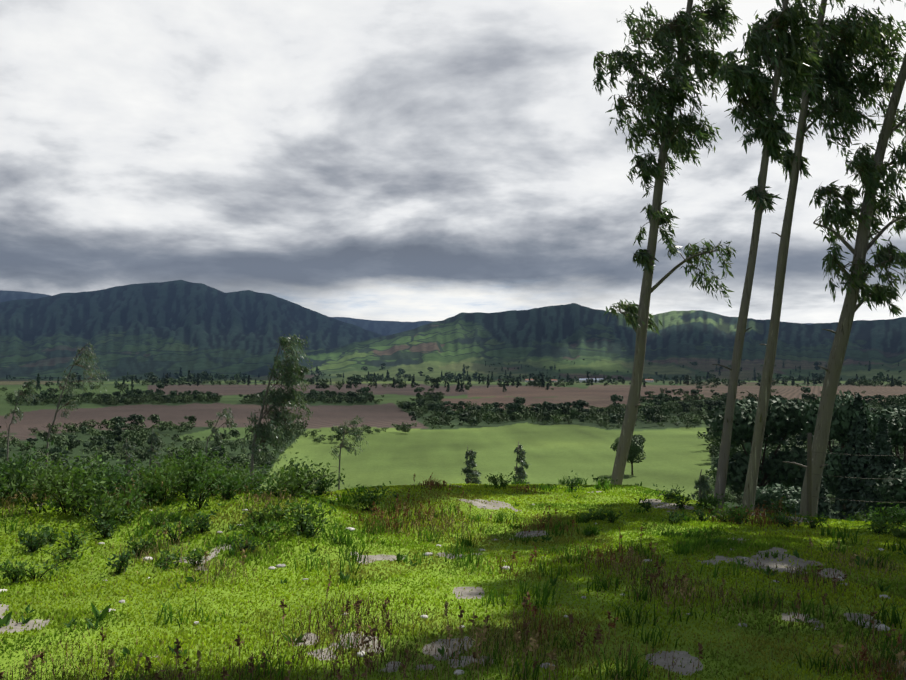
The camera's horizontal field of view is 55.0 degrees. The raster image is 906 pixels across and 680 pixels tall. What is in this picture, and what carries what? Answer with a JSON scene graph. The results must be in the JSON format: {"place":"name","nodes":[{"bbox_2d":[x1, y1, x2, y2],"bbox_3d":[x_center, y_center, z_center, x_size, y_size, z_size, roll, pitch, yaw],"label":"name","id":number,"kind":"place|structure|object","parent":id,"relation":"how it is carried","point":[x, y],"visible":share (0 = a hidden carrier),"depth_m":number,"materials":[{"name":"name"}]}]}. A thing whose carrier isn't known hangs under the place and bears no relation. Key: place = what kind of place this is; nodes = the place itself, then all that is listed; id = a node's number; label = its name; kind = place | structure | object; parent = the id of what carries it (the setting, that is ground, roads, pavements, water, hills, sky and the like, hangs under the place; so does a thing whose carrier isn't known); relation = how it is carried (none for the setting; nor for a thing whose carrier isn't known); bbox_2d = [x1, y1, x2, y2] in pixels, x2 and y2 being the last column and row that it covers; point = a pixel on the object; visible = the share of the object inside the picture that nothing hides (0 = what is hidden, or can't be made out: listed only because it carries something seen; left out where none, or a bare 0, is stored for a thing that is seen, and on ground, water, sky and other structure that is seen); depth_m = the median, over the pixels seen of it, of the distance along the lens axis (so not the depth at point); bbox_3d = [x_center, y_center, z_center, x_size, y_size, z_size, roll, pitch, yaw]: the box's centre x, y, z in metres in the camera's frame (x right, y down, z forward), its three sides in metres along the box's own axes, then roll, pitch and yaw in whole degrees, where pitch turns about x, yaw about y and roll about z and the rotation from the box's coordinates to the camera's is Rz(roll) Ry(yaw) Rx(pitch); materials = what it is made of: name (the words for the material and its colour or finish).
{"place":"outdoors","nodes":[
{"label":"outdoors","id":0,"kind":"place"},
{"bbox_2d":[0,280,905,679],"bbox_3d":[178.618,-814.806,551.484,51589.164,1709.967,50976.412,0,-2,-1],"label":"terrain","id":1,"kind":"structure","parent":0,"point":[156,328],"depth_m":319.69,"materials":[{"name":"green plant"}]},
{"bbox_2d":[3,380,41,464],"bbox_3d":[-17.549,7.145,35.340,1.504,11.104,1.128,0,-2,-1],"label":"eucalyptus sapling","id":2,"kind":"object","parent":1,"relation":"on","point":[29,396],"visible":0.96,"depth_m":35.43,"materials":[{"name":"green plant"}]},
{"bbox_2d":[35,342,108,467],"bbox_3d":[-14.486,6.005,33.548,2.997,11.899,1.673,-1,-3,16],"label":"eucalyptus sapling","id":3,"kind":"object","parent":1,"relation":"on","point":[68,388],"visible":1,"depth_m":33.52,"materials":[{"name":"green plant"}]},
{"bbox_2d":[119,440,142,490],"bbox_3d":[-10.891,6.522,29.451,1.054,6.380,1.002,2,-3,-41],"label":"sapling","id":4,"kind":"object","parent":1,"relation":"on","point":[126,445],"visible":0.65,"depth_m":29.47,"materials":[{"name":"green plant"}]},
{"bbox_2d":[145,432,161,471],"bbox_3d":[-10.108,6.323,29.378,0.887,6.702,1.085,0,-3,-9],"label":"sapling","id":5,"kind":"object","parent":1,"relation":"on","point":[152,450],"visible":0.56,"depth_m":29.52,"materials":[{"name":"green plant"}]},
{"bbox_2d":[205,407,237,488],"bbox_3d":[-9.705,7.502,35.332,1.783,9.560,1.158,0,-2,-1],"label":"eucalyptus sapling","id":6,"kind":"object","parent":1,"relation":"on","point":[227,416],"visible":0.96,"depth_m":35.54,"materials":[{"name":"green plant"}]},
{"bbox_2d":[240,331,312,489],"bbox_3d":[-6.659,5.295,32.703,2.362,11.232,2.741,-2,-3,35],"label":"eucalyptus sapling","id":7,"kind":"object","parent":1,"relation":"on","point":[285,398],"visible":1,"depth_m":32.58,"materials":[{"name":"green plant"}]},
{"bbox_2d":[329,415,367,489],"bbox_3d":[-4.481,7.557,37.528,1.786,8.636,1.320,0,-2,-1],"label":"eucalyptus sapling","id":8,"kind":"object","parent":1,"relation":"on","point":[353,422],"visible":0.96,"depth_m":37.64,"materials":[{"name":"green plant"}]},
{"bbox_2d":[0,498,898,674],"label":"meadow stones","id":9,"kind":"object","parent":1,"relation":"on","point":[458,672],"visible":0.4,"depth_m":7.67,"materials":[{"name":"grey stone"}]},
{"bbox_2d":[0,438,905,583],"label":"bushes","id":10,"kind":"object","parent":1,"relation":"on","point":[92,487],"visible":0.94,"depth_m":11.39,"materials":[{"name":"green plant"}]},
{"bbox_2d":[0,373,905,489],"bbox_3d":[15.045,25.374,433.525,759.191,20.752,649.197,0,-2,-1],"label":"valley trees","id":11,"kind":"object","parent":1,"relation":"on","point":[557,413],"visible":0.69,"depth_m":288.79,"materials":[{"name":"green plant"}]},
{"bbox_2d":[0,476,905,679],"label":"dry weeds","id":12,"kind":"object","parent":1,"relation":"on","point":[894,617],"visible":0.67,"depth_m":8.20,"materials":[{"name":"plant"}]},
{"bbox_2d":[0,481,905,679],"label":"broadleaf weeds","id":13,"kind":"object","parent":1,"relation":"on","point":[6,619],"visible":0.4,"depth_m":8.34,"materials":[{"name":"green plant"}]},
{"bbox_2d":[0,469,905,679],"bbox_3d":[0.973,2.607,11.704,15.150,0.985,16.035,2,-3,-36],"label":"meadow turf","id":14,"kind":"structure","parent":1,"relation":"on","point":[773,538],"depth_m":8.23,"materials":[{"name":"green plant"}]},
{"bbox_2d":[6,357,905,389],"bbox_3d":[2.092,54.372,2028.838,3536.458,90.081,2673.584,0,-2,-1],"label":"valley trees","id":15,"kind":"object","parent":1,"relation":"on","point":[181,380],"visible":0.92,"depth_m":1360.42,"materials":[{"name":"green plant"}]},
{"bbox_2d":[25,390,905,522],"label":"valley trees","id":16,"kind":"object","parent":1,"relation":"on","point":[859,427],"visible":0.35,"depth_m":86.56,"materials":[{"name":"green plant"}]},
{"bbox_2d":[461,447,480,483],"bbox_3d":[0.376,3.952,23.822,1.104,2.127,0.746,-1,-3,12],"label":"eucalyptus sapling cone","id":17,"kind":"object","parent":1,"relation":"on","point":[468,471],"visible":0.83,"depth_m":23.72,"materials":[{"name":"green plant"}]},
{"bbox_2d":[511,441,530,484],"bbox_3d":[1.838,3.680,22.768,0.783,2.048,0.847,-1,-3,23],"label":"eucalyptus sapling cone","id":18,"kind":"object","parent":1,"relation":"on","point":[520,472],"visible":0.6,"depth_m":22.72,"materials":[{"name":"green plant"}]},
{"bbox_2d":[579,378,603,382],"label":"farm building","id":19,"kind":"structure","parent":1,"relation":"on","point":[582,379],"depth_m":1576.42,"materials":[{"name":"white"}]},
{"bbox_2d":[592,0,741,484],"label":"eucalyptus tree","id":20,"kind":"object","parent":1,"relation":"on","point":[660,98],"visible":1,"depth_m":20.53,"materials":[{"name":"green plant"}]},
{"bbox_2d":[691,469,714,501],"bbox_3d":[6.192,4.251,21.788,0.997,2.020,0.799,0,-3,-8],"label":"eucalyptus sapling cone","id":21,"kind":"object","parent":1,"relation":"on","point":[703,484],"visible":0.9,"depth_m":21.82,"materials":[{"name":"green plant"}]},
{"bbox_2d":[712,0,844,507],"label":"eucalyptus tree","id":22,"kind":"object","parent":1,"relation":"on","point":[793,65],"visible":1,"depth_m":15.50,"materials":[{"name":"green plant"}]},
{"bbox_2d":[742,0,905,510],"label":"eucalyptus tree","id":23,"kind":"object","parent":1,"relation":"on","point":[863,35],"visible":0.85,"depth_m":18.53,"materials":[{"name":"green plant"}]},
{"bbox_2d":[786,53,905,516],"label":"eucalyptus tree","id":24,"kind":"object","parent":1,"relation":"on","point":[871,171],"visible":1,"depth_m":18.00,"materials":[{"name":"green plant"}]},
{"bbox_2d":[807,433,905,516],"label":"wire fence","id":25,"kind":"object","parent":1,"relation":"on","point":[809,473],"visible":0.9,"depth_m":15.76,"materials":[{"name":"brown wood"}]},
{"bbox_2d":[0,0,905,322],"label":"sky","id":26,"kind":"structure","parent":0,"point":[379,160],"materials":[{"name":"grey"}]}
]}

